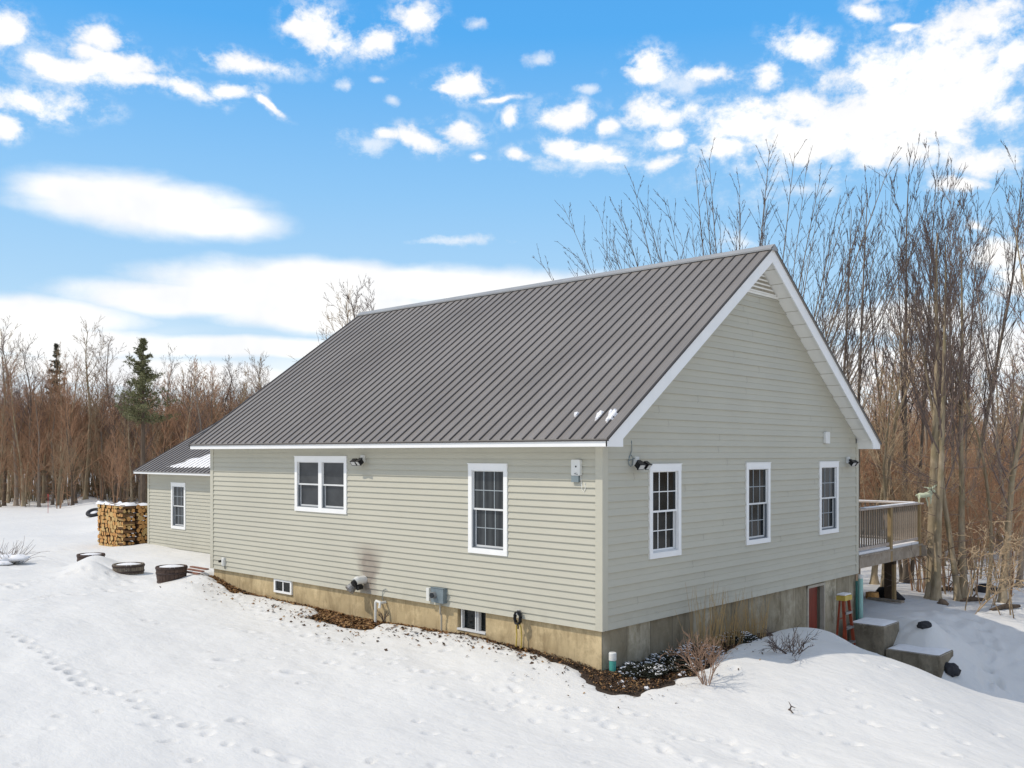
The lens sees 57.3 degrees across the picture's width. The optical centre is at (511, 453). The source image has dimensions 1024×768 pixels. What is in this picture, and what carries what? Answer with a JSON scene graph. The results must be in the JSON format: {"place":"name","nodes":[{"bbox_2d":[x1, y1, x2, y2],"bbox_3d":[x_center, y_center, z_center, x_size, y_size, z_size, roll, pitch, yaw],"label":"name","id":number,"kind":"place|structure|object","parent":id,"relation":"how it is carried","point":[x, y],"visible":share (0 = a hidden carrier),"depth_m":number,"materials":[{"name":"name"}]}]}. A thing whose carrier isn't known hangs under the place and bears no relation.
{"place":"outdoors","nodes":[
{"label":"outdoors","id":0,"kind":"place"},
{"bbox_2d":[0,473,1023,767],"bbox_3d":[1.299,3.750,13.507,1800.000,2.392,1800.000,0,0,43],"label":"ground","id":1,"kind":"structure","parent":0,"point":[104,663],"depth_m":12.66,"materials":[{"name":"snow"}]},
{"bbox_2d":[0,355,32,506],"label":"hardwood tree","id":2,"kind":"object","parent":1,"relation":"on","point":[1,433],"visible":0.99,"depth_m":51.87,"materials":[{"name":"beige plant"}]},
{"bbox_2d":[0,315,33,505],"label":"tall tree","id":3,"kind":"object","parent":1,"relation":"on","point":[16,501],"visible":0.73,"depth_m":54.07,"materials":[{"name":"grey plant"}]},
{"bbox_2d":[0,360,35,505],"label":"hardwood tree","id":4,"kind":"object","parent":1,"relation":"on","point":[3,496],"visible":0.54,"depth_m":54.12,"materials":[{"name":"brown plant"}]},
{"bbox_2d":[0,360,43,505],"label":"hardwood tree","id":5,"kind":"object","parent":1,"relation":"on","point":[18,453],"visible":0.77,"depth_m":53.03,"materials":[{"name":"beige plant"}]},
{"bbox_2d":[6,450,37,506],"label":"sapling","id":6,"kind":"object","parent":1,"relation":"on","point":[30,484],"visible":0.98,"depth_m":52.62,"materials":[{"name":"beige plant"}]},
{"bbox_2d":[0,537,47,564],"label":"snowy bush","id":7,"kind":"object","parent":1,"relation":"on","point":[8,559],"visible":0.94,"depth_m":25.89,"materials":[{"name":"snow"}]},
{"bbox_2d":[0,323,57,500],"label":"tall tree","id":8,"kind":"object","parent":1,"relation":"on","point":[11,334],"visible":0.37,"depth_m":59.77,"materials":[{"name":"beige plant"}]},
{"bbox_2d":[0,334,58,502],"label":"tall tree","id":9,"kind":"object","parent":1,"relation":"on","point":[18,391],"visible":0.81,"depth_m":56.30,"materials":[{"name":"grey plant"}]},
{"bbox_2d":[7,393,54,503],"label":"hardwood tree","id":10,"kind":"object","parent":1,"relation":"on","point":[26,489],"visible":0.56,"depth_m":56.72,"materials":[{"name":"beige plant"}]},
{"bbox_2d":[16,378,58,506],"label":"hardwood tree","id":11,"kind":"object","parent":1,"relation":"on","point":[38,467],"visible":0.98,"depth_m":52.68,"materials":[{"name":"brown plant"}]},
{"bbox_2d":[25,368,71,502],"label":"hardwood tree","id":12,"kind":"object","parent":1,"relation":"on","point":[44,458],"visible":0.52,"depth_m":57.69,"materials":[{"name":"beige plant"}]},
{"bbox_2d":[14,345,87,498],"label":"tall tree","id":13,"kind":"object","parent":1,"relation":"on","point":[60,367],"visible":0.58,"depth_m":59.48,"materials":[{"name":"beige plant"}]},
{"bbox_2d":[31,386,74,504],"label":"hardwood tree","id":14,"kind":"object","parent":1,"relation":"on","point":[53,487],"visible":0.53,"depth_m":54.87,"materials":[{"name":"brown plant"}]},
{"bbox_2d":[44,343,70,497],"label":"spruce tree","id":15,"kind":"object","parent":1,"relation":"on","point":[56,345],"visible":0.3,"depth_m":63.87,"materials":[{"name":"green plant"}]},
{"bbox_2d":[39,429,84,508],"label":"sapling","id":16,"kind":"object","parent":1,"relation":"on","point":[62,465],"visible":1,"depth_m":50.35,"materials":[{"name":"brown plant"}]},
{"bbox_2d":[37,352,88,499],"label":"hardwood tree","id":17,"kind":"object","parent":1,"relation":"on","point":[65,374],"visible":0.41,"depth_m":58.87,"materials":[{"name":"brown plant"}]},
{"bbox_2d":[51,391,88,505],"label":"hardwood tree","id":18,"kind":"object","parent":1,"relation":"on","point":[72,482],"visible":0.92,"depth_m":52.04,"materials":[{"name":"brown plant"}]},
{"bbox_2d":[44,351,98,505],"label":"hardwood tree","id":19,"kind":"object","parent":1,"relation":"on","point":[62,459],"visible":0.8,"depth_m":53.98,"materials":[{"name":"beige plant"}]},
{"bbox_2d":[42,370,106,503],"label":"hardwood tree","id":20,"kind":"object","parent":1,"relation":"on","point":[74,477],"visible":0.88,"depth_m":53.14,"materials":[{"name":"brown plant"}]},
{"bbox_2d":[61,316,120,499],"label":"tall tree","id":21,"kind":"object","parent":1,"relation":"on","point":[86,492],"visible":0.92,"depth_m":55.85,"materials":[{"name":"beige plant"}]},
{"bbox_2d":[79,429,113,500],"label":"sapling","id":22,"kind":"object","parent":1,"relation":"on","point":[87,447],"visible":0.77,"depth_m":55.34,"materials":[{"name":"brown plant"}]},
{"bbox_2d":[80,369,120,500],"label":"hardwood tree","id":23,"kind":"object","parent":1,"relation":"on","point":[102,422],"visible":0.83,"depth_m":55.88,"materials":[{"name":"brown plant"}]},
{"bbox_2d":[75,327,137,502],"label":"tall tree","id":24,"kind":"object","parent":1,"relation":"on","point":[115,482],"visible":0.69,"depth_m":58.35,"materials":[{"name":"grey plant"}]},
{"bbox_2d":[92,430,130,501],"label":"sapling","id":25,"kind":"object","parent":1,"relation":"on","point":[116,469],"visible":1,"depth_m":51.25,"materials":[{"name":"brown plant"}]},
{"bbox_2d":[97,402,133,501],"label":"hardwood tree","id":26,"kind":"object","parent":1,"relation":"on","point":[120,485],"visible":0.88,"depth_m":52.51,"materials":[{"name":"brown plant"}]},
{"bbox_2d":[101,406,140,502],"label":"hardwood tree","id":27,"kind":"object","parent":1,"relation":"on","point":[130,490],"visible":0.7,"depth_m":53.32,"materials":[{"name":"beige plant"}]},
{"bbox_2d":[106,375,147,502],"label":"hardwood tree","id":28,"kind":"object","parent":1,"relation":"on","point":[125,483],"visible":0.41,"depth_m":57.46,"materials":[{"name":"brown plant"}]},
{"bbox_2d":[112,562,144,574],"bbox_3d":[-9.185,2.859,22.425,0.743,0.474,0.743,0,0,43],"label":"barrel planter","id":29,"kind":"object","parent":1,"relation":"on","point":[131,568],"visible":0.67,"depth_m":22.17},
{"bbox_2d":[0,370,269,501],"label":"forest thicket","id":30,"kind":"object","parent":1,"relation":"on","point":[79,491],"visible":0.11,"depth_m":60.71,"materials":[{"name":"beige plant"}]},
{"bbox_2d":[116,388,158,501],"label":"hardwood tree","id":31,"kind":"object","parent":1,"relation":"on","point":[137,428],"visible":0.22,"depth_m":56.50,"materials":[{"name":"beige plant"}]},
{"bbox_2d":[123,387,169,503],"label":"hardwood tree","id":32,"kind":"object","parent":1,"relation":"on","point":[137,476],"visible":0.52,"depth_m":52.45,"materials":[{"name":"brown plant"}]},
{"bbox_2d":[114,338,182,502],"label":"pine tree","id":33,"kind":"object","parent":1,"relation":"on","point":[141,388],"visible":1,"depth_m":50.89,"materials":[{"name":"green plant"}]},
{"bbox_2d":[127,364,192,482],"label":"hardwood tree","id":34,"kind":"object","parent":1,"relation":"on","point":[164,431],"visible":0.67,"depth_m":54.29,"materials":[{"name":"brown plant"}]},
{"bbox_2d":[155,564,187,583],"bbox_3d":[-7.626,2.706,20.973,0.693,0.420,0.693,0,0,43],"label":"barrel planter","id":35,"kind":"object","parent":1,"relation":"on","point":[168,572],"visible":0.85,"depth_m":20.71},
{"bbox_2d":[164,359,215,445],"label":"hardwood tree","id":36,"kind":"object","parent":1,"relation":"on","point":[188,410],"visible":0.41,"depth_m":55.35,"materials":[{"name":"beige plant"}]},
{"bbox_2d":[165,356,217,448],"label":"hardwood tree","id":37,"kind":"object","parent":1,"relation":"on","point":[187,423],"visible":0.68,"depth_m":53.08,"materials":[{"name":"beige plant"}]},
{"bbox_2d":[171,358,218,440],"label":"hardwood tree","id":38,"kind":"object","parent":1,"relation":"on","point":[198,415],"visible":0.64,"depth_m":51.71,"materials":[{"name":"brown plant"}]},
{"bbox_2d":[187,366,225,433],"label":"hardwood tree","id":39,"kind":"object","parent":1,"relation":"on","point":[212,382],"visible":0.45,"depth_m":52.68,"materials":[{"name":"brown plant"}]},
{"bbox_2d":[286,283,358,361],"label":"tall tree","id":40,"kind":"object","parent":1,"relation":"on","point":[348,309],"visible":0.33,"depth_m":62.23,"materials":[{"name":"beige plant"}]},
{"bbox_2d":[316,276,374,344],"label":"tall tree","id":41,"kind":"object","parent":1,"relation":"on","point":[356,297],"visible":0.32,"depth_m":58.94,"materials":[{"name":"brown plant"}]},
{"bbox_2d":[159,574,776,707],"bbox_3d":[-0.378,3.726,18.485,13.560,1.922,7.800,0,0,43],"label":"mulch bed","id":42,"kind":"object","parent":1,"relation":"on","point":[671,682],"visible":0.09,"depth_m":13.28,"materials":[{"name":"plant"}]},
{"bbox_2d":[616,661,668,678],"bbox_3d":[1.874,3.101,13.462,0.773,0.225,0.827,0,0,43],"label":"juniper shrub","id":43,"kind":"object","parent":42,"relation":"on","point":[653,670],"visible":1,"depth_m":13.34,"materials":[{"name":"plant"}]},
{"bbox_2d":[642,648,704,672],"bbox_3d":[2.394,3.063,13.881,0.958,0.302,1.047,0,0,43],"label":"juniper shrub","id":44,"kind":"object","parent":42,"relation":"on","point":[664,658],"visible":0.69,"depth_m":13.75,"materials":[{"name":"plant"}]},
{"bbox_2d":[674,642,724,659],"bbox_3d":[2.896,3.057,14.485,0.839,0.258,0.943,0,0,43],"label":"juniper shrub","id":45,"kind":"object","parent":42,"relation":"on","point":[716,653],"visible":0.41,"depth_m":14.40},
{"bbox_2d":[677,583,728,651],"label":"dry grass","id":46,"kind":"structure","parent":42,"relation":"on","point":[703,632],"depth_m":14.73,"materials":[{"name":"plant"}]},
{"bbox_2d":[710,589,747,647],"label":"dry grass","id":47,"kind":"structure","parent":42,"relation":"on","point":[734,634],"depth_m":15.26,"materials":[{"name":"plant"}]},
{"bbox_2d":[716,630,761,644],"bbox_3d":[3.741,3.067,15.595,0.772,0.223,0.742,0,0,-14],"label":"juniper shrub","id":48,"kind":"object","parent":42,"relation":"on","point":[749,638],"visible":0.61,"depth_m":15.45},
{"bbox_2d":[133,244,881,670],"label":"house","id":49,"kind":"structure","parent":1,"relation":"on","point":[717,390],"depth_m":16.66,"materials":[{"name":"plastic"}]},
{"bbox_2d":[170,482,185,529],"bbox_3d":[-9.992,1.570,28.153,0.893,1.393,0.136,0,0,43],"label":"window","id":50,"kind":"structure","parent":49,"relation":"in","point":[178,490],"depth_m":28.21,"materials":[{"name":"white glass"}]},
{"bbox_2d":[274,579,292,594],"bbox_3d":[-4.663,2.715,19.094,0.635,0.273,0.050,0,0,43],"label":"window","id":51,"kind":"structure","parent":49,"relation":"in","point":[280,586],"depth_m":19.08,"materials":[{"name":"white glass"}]},
{"bbox_2d":[294,456,347,513],"bbox_3d":[-3.690,0.594,18.184,1.716,1.094,0.136,0,0,43],"label":"window","id":52,"kind":"structure","parent":49,"relation":"in","point":[320,481],"depth_m":18.13,"materials":[{"name":"plastic"}]},
{"bbox_2d":[345,576,366,593],"bbox_3d":[-2.874,2.412,17.168,0.337,0.340,0.307,0,0,43],"label":"exhaust hood","id":53,"kind":"object","parent":49,"relation":"attached to","point":[357,582],"visible":1,"depth_m":17.08,"materials":[{"name":"white plastic"}]},
{"bbox_2d":[426,587,446,630],"bbox_3d":[-1.302,2.695,15.797,0.450,0.882,0.170,0,0,43],"label":"electric meter","id":54,"kind":"object","parent":49,"relation":"attached to","point":[437,595],"visible":0.95,"depth_m":15.74,"materials":[{"name":"grey metal"}]},
{"bbox_2d":[457,609,485,634],"bbox_3d":[-0.639,2.756,15.415,0.661,0.351,0.110,0,0,43],"label":"window","id":55,"kind":"structure","parent":49,"relation":"in","point":[475,620],"depth_m":15.46,"materials":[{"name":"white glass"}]},
{"bbox_2d":[467,463,507,555],"bbox_3d":[-0.362,0.889,15.084,0.899,1.462,0.136,0,0,43],"label":"window","id":56,"kind":"structure","parent":49,"relation":"in","point":[487,482],"depth_m":15.11,"materials":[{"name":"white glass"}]},
{"bbox_2d":[571,460,585,491],"bbox_3d":[0.973,0.330,13.752,0.239,0.482,0.062,0,0,43],"label":"camera box","id":57,"kind":"object","parent":49,"relation":"attached to","point":[576,469],"visible":1,"depth_m":13.75,"materials":[{"name":"white plastic"}]},
{"bbox_2d":[648,463,681,558],"bbox_3d":[2.369,0.889,14.688,0.136,1.462,0.900,0,0,43],"label":"window","id":58,"kind":"structure","parent":49,"relation":"in","point":[664,487],"depth_m":14.72,"materials":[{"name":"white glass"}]},
{"bbox_2d":[745,462,770,544],"bbox_3d":[4.395,0.889,16.863,0.136,1.462,0.900,0,0,43],"label":"window","id":59,"kind":"structure","parent":49,"relation":"in","point":[758,474],"depth_m":16.92,"materials":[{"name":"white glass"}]},
{"bbox_2d":[806,582,824,629],"bbox_3d":[6.014,3.643,18.673,0.130,2.087,0.788,0,0,43],"label":"door","id":60,"kind":"structure","parent":49,"relation":"in","point":[811,590],"depth_m":18.73,"materials":[{"name":"red paint"}]},
{"bbox_2d":[819,461,839,534],"bbox_3d":[6.392,0.889,19.007,0.136,1.462,0.899,0,0,43],"label":"window","id":61,"kind":"structure","parent":49,"relation":"in","point":[828,470],"depth_m":19.09,"materials":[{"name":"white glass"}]},
{"bbox_2d":[855,574,862,619],"bbox_3d":[7.411,3.376,19.964,0.177,1.580,0.109,0,0,-32],"label":"downpipe","id":62,"kind":"object","parent":49,"relation":"attached to","point":[859,599],"visible":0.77,"depth_m":19.94,"materials":[{"name":"teal plastic"}]},
{"bbox_2d":[659,627,734,685],"bbox_3d":[2.563,2.738,12.926,0.878,0.934,1.344,0,0,29],"label":"bare shrub","id":63,"kind":"object","parent":1,"relation":"on","point":[705,654],"visible":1,"depth_m":12.76,"materials":[{"name":"plant"}]},
{"bbox_2d":[532,135,943,391],"bbox_3d":[6.758,-2.349,27.277,10.796,12.816,10.749,0,0,41],"label":"hardwood tree","id":64,"kind":"object","parent":1,"relation":"on","point":[629,241],"visible":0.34,"depth_m":25.23,"materials":[{"name":"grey plant"}]},
{"bbox_2d":[760,623,817,662],"bbox_3d":[4.136,2.756,13.824,0.820,0.548,1.132,0,0,43],"label":"bare shrub","id":65,"kind":"object","parent":1,"relation":"on","point":[799,645],"visible":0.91,"depth_m":13.90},
{"bbox_2d":[809,176,870,377],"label":"hardwood tree","id":66,"kind":"object","parent":1,"relation":"on","point":[851,256],"visible":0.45,"depth_m":28.71,"materials":[{"name":"brown plant"}]},
{"bbox_2d":[836,592,855,645],"bbox_3d":[6.785,3.781,19.030,0.380,1.870,0.528,0,0,43],"label":"stepladder","id":67,"kind":"object","parent":1,"relation":"on","point":[843,597],"visible":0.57,"depth_m":18.98,"materials":[{"name":"metal"}]},
{"bbox_2d":[819,164,888,580],"bbox_3d":[9.758,-2.076,26.465,1.435,12.235,1.644,0,0,-15],"label":"hardwood tree","id":68,"kind":"object","parent":1,"relation":"on","point":[860,345],"visible":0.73,"depth_m":26.63,"materials":[{"name":"brown plant"}]},
{"bbox_2d":[849,617,898,656],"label":"concrete block","id":69,"kind":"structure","parent":1,"relation":"on","point":[877,635],"depth_m":18.99,"materials":[{"name":"concrete"}]},
{"bbox_2d":[857,354,915,498],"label":"hardwood tree","id":70,"kind":"object","parent":1,"relation":"on","point":[873,399],"visible":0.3,"depth_m":34.71,"materials":[{"name":"brown plant"}]},
{"bbox_2d":[860,331,919,521],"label":"hardwood tree","id":71,"kind":"object","parent":1,"relation":"on","point":[881,392],"visible":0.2,"depth_m":39.79,"materials":[{"name":"beige plant"}]},
{"bbox_2d":[859,500,926,599],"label":"deck","id":72,"kind":"structure","parent":1,"relation":"on","point":[899,526],"depth_m":21.70,"materials":[{"name":"brown wood"}]},
{"bbox_2d":[859,342,940,584],"bbox_3d":[10.742,0.417,26.072,2.500,7.294,2.862,0,0,35],"label":"hardwood tree","id":73,"kind":"object","parent":1,"relation":"on","point":[874,579],"visible":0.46,"depth_m":26.40,"materials":[{"name":"beige plant"}]},
{"bbox_2d":[838,131,969,582],"bbox_3d":[11.542,-2.482,27.652,2.856,13.115,4.229,0,0,-13],"label":"hardwood tree","id":74,"kind":"object","parent":1,"relation":"on","point":[904,572],"visible":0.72,"depth_m":27.19,"materials":[{"name":"grey plant"}]},
{"bbox_2d":[860,443,952,590],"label":"sapling","id":75,"kind":"object","parent":1,"relation":"on","point":[905,488],"visible":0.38,"depth_m":25.45,"materials":[{"name":"brown plant"}]},
{"bbox_2d":[863,453,958,588],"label":"sapling","id":76,"kind":"object","parent":1,"relation":"on","point":[925,531],"visible":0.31,"depth_m":25.68,"materials":[{"name":"beige plant"}]},
{"bbox_2d":[844,287,985,586],"bbox_3d":[10.004,-0.377,24.983,4.121,8.682,3.429,0,0,-33],"label":"hardwood tree","id":77,"kind":"object","parent":1,"relation":"on","point":[886,485],"visible":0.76,"depth_m":25.09,"materials":[{"name":"beige plant"}]},
{"bbox_2d":[888,362,947,557],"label":"hardwood tree","id":78,"kind":"object","parent":1,"relation":"on","point":[919,432],"visible":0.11,"depth_m":34.68,"materials":[{"name":"brown plant"}]},
{"bbox_2d":[886,644,953,677],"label":"concrete block","id":79,"kind":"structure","parent":1,"relation":"on","point":[932,661],"depth_m":18.27,"materials":[{"name":"concrete"}]},
{"bbox_2d":[859,468,988,593],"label":"sapling","id":80,"kind":"object","parent":1,"relation":"on","point":[926,538],"visible":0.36,"depth_m":23.65,"materials":[{"name":"beige plant"}]},
{"bbox_2d":[880,441,968,592],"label":"sapling","id":81,"kind":"object","parent":1,"relation":"on","point":[910,497],"visible":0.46,"depth_m":24.69,"materials":[{"name":"brown plant"}]},
{"bbox_2d":[883,329,970,563],"bbox_3d":[13.936,-0.101,31.463,3.017,8.451,3.014,0,0,18],"label":"hardwood tree","id":82,"kind":"object","parent":1,"relation":"on","point":[927,444],"visible":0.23,"depth_m":31.37,"materials":[{"name":"brown plant"}]},
{"bbox_2d":[856,394,1023,560],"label":"forest thicket","id":83,"kind":"object","parent":1,"relation":"on","point":[863,495],"visible":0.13,"depth_m":34.91,"materials":[{"name":"beige plant"}]},
{"bbox_2d":[868,163,1021,600],"bbox_3d":[10.089,-1.613,22.992,3.396,11.025,3.747,0,0,-36],"label":"hardwood tree","id":84,"kind":"object","parent":1,"relation":"on","point":[933,590],"visible":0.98,"depth_m":22.84,"materials":[{"name":"beige plant"}]},
{"bbox_2d":[909,311,984,565],"bbox_3d":[14.891,-0.628,32.709,3.501,9.638,3.122,0,0,-31],"label":"hardwood tree","id":85,"kind":"object","parent":1,"relation":"on","point":[947,438],"visible":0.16,"depth_m":32.57,"materials":[{"name":"beige plant"}]},
{"bbox_2d":[908,440,995,583],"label":"sapling","id":86,"kind":"object","parent":1,"relation":"on","point":[955,490],"visible":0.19,"depth_m":27.29,"materials":[{"name":"beige plant"}]},
{"bbox_2d":[882,174,1023,601],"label":"hardwood tree","id":87,"kind":"object","parent":1,"relation":"on","point":[960,591],"visible":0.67,"depth_m":23.49,"materials":[{"name":"beige plant"}]},
{"bbox_2d":[896,141,1023,573],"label":"hardwood tree","id":88,"kind":"object","parent":1,"relation":"on","point":[1000,340],"visible":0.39,"depth_m":29.57,"materials":[{"name":"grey plant"}]},
{"bbox_2d":[922,471,1000,591],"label":"sapling","id":89,"kind":"object","parent":1,"relation":"on","point":[943,571],"visible":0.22,"depth_m":25.52,"materials":[{"name":"brown plant"}]},
{"bbox_2d":[900,292,1023,599],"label":"hardwood tree","id":90,"kind":"object","parent":1,"relation":"on","point":[987,596],"visible":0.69,"depth_m":23.40,"materials":[{"name":"beige plant"}]},
{"bbox_2d":[943,468,997,594],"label":"sapling","id":91,"kind":"object","parent":1,"relation":"on","point":[966,484],"visible":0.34,"depth_m":25.18,"materials":[{"name":"brown plant"}]},
{"bbox_2d":[939,366,1007,568],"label":"hardwood tree","id":92,"kind":"object","parent":1,"relation":"on","point":[969,562],"visible":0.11,"depth_m":31.35,"materials":[{"name":"brown plant"}]},
{"bbox_2d":[942,453,1007,595],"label":"sapling","id":93,"kind":"object","parent":1,"relation":"on","point":[979,516],"visible":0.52,"depth_m":24.17,"materials":[{"name":"beige plant"}]},
{"bbox_2d":[947,459,1008,578],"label":"sapling","id":94,"kind":"object","parent":1,"relation":"on","point":[979,514],"visible":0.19,"depth_m":28.91,"materials":[{"name":"beige plant"}]},
{"bbox_2d":[939,521,1023,613],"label":"sapling","id":95,"kind":"object","parent":1,"relation":"on","point":[997,567],"visible":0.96,"depth_m":21.53,"materials":[{"name":"beige plant"}]},
{"bbox_2d":[945,193,1023,603],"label":"hardwood tree","id":96,"kind":"object","parent":1,"relation":"on","point":[1002,597],"visible":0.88,"depth_m":23.76,"materials":[{"name":"beige plant"}]},
{"bbox_2d":[949,443,1023,596],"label":"sapling","id":97,"kind":"object","parent":1,"relation":"on","point":[1016,502],"visible":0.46,"depth_m":25.15,"materials":[{"name":"brown plant"}]},
{"bbox_2d":[951,515,1023,617],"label":"sapling","id":98,"kind":"object","parent":1,"relation":"on","point":[1010,589],"visible":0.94,"depth_m":22.02,"materials":[{"name":"beige plant"}]},
{"bbox_2d":[954,210,1023,587],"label":"hardwood tree","id":99,"kind":"object","parent":1,"relation":"on","point":[989,383],"visible":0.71,"depth_m":27.72,"materials":[{"name":"grey plant"}]},
{"bbox_2d":[954,482,1023,607],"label":"sapling","id":100,"kind":"object","parent":1,"relation":"on","point":[997,547],"visible":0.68,"depth_m":23.08,"materials":[{"name":"beige plant"}]},
{"bbox_2d":[964,439,1023,579],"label":"sapling","id":101,"kind":"object","parent":1,"relation":"on","point":[995,577],"visible":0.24,"depth_m":28.31,"materials":[{"name":"beige plant"}]},
{"bbox_2d":[969,339,1023,549],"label":"hardwood tree","id":102,"kind":"object","parent":1,"relation":"on","point":[1000,394],"visible":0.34,"depth_m":35.88,"materials":[{"name":"beige plant"}]},
{"bbox_2d":[972,347,1022,543],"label":"hardwood tree","id":103,"kind":"object","parent":1,"relation":"on","point":[997,401],"visible":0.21,"depth_m":41.55,"materials":[{"name":"beige plant"}]},
{"bbox_2d":[978,331,1023,564],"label":"hardwood tree","id":104,"kind":"object","parent":1,"relation":"on","point":[1014,426],"visible":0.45,"depth_m":32.75,"materials":[{"name":"brown plant"}]},
{"bbox_2d":[0,0,1023,440],"label":"sky","id":105,"kind":"structure","parent":0,"point":[197,177],"materials":[{"name":"blue"}]},
{"bbox_2d":[736,591,770,637],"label":"dry grass","id":106,"kind":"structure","parent":0,"point":[752,631],"depth_m":15.90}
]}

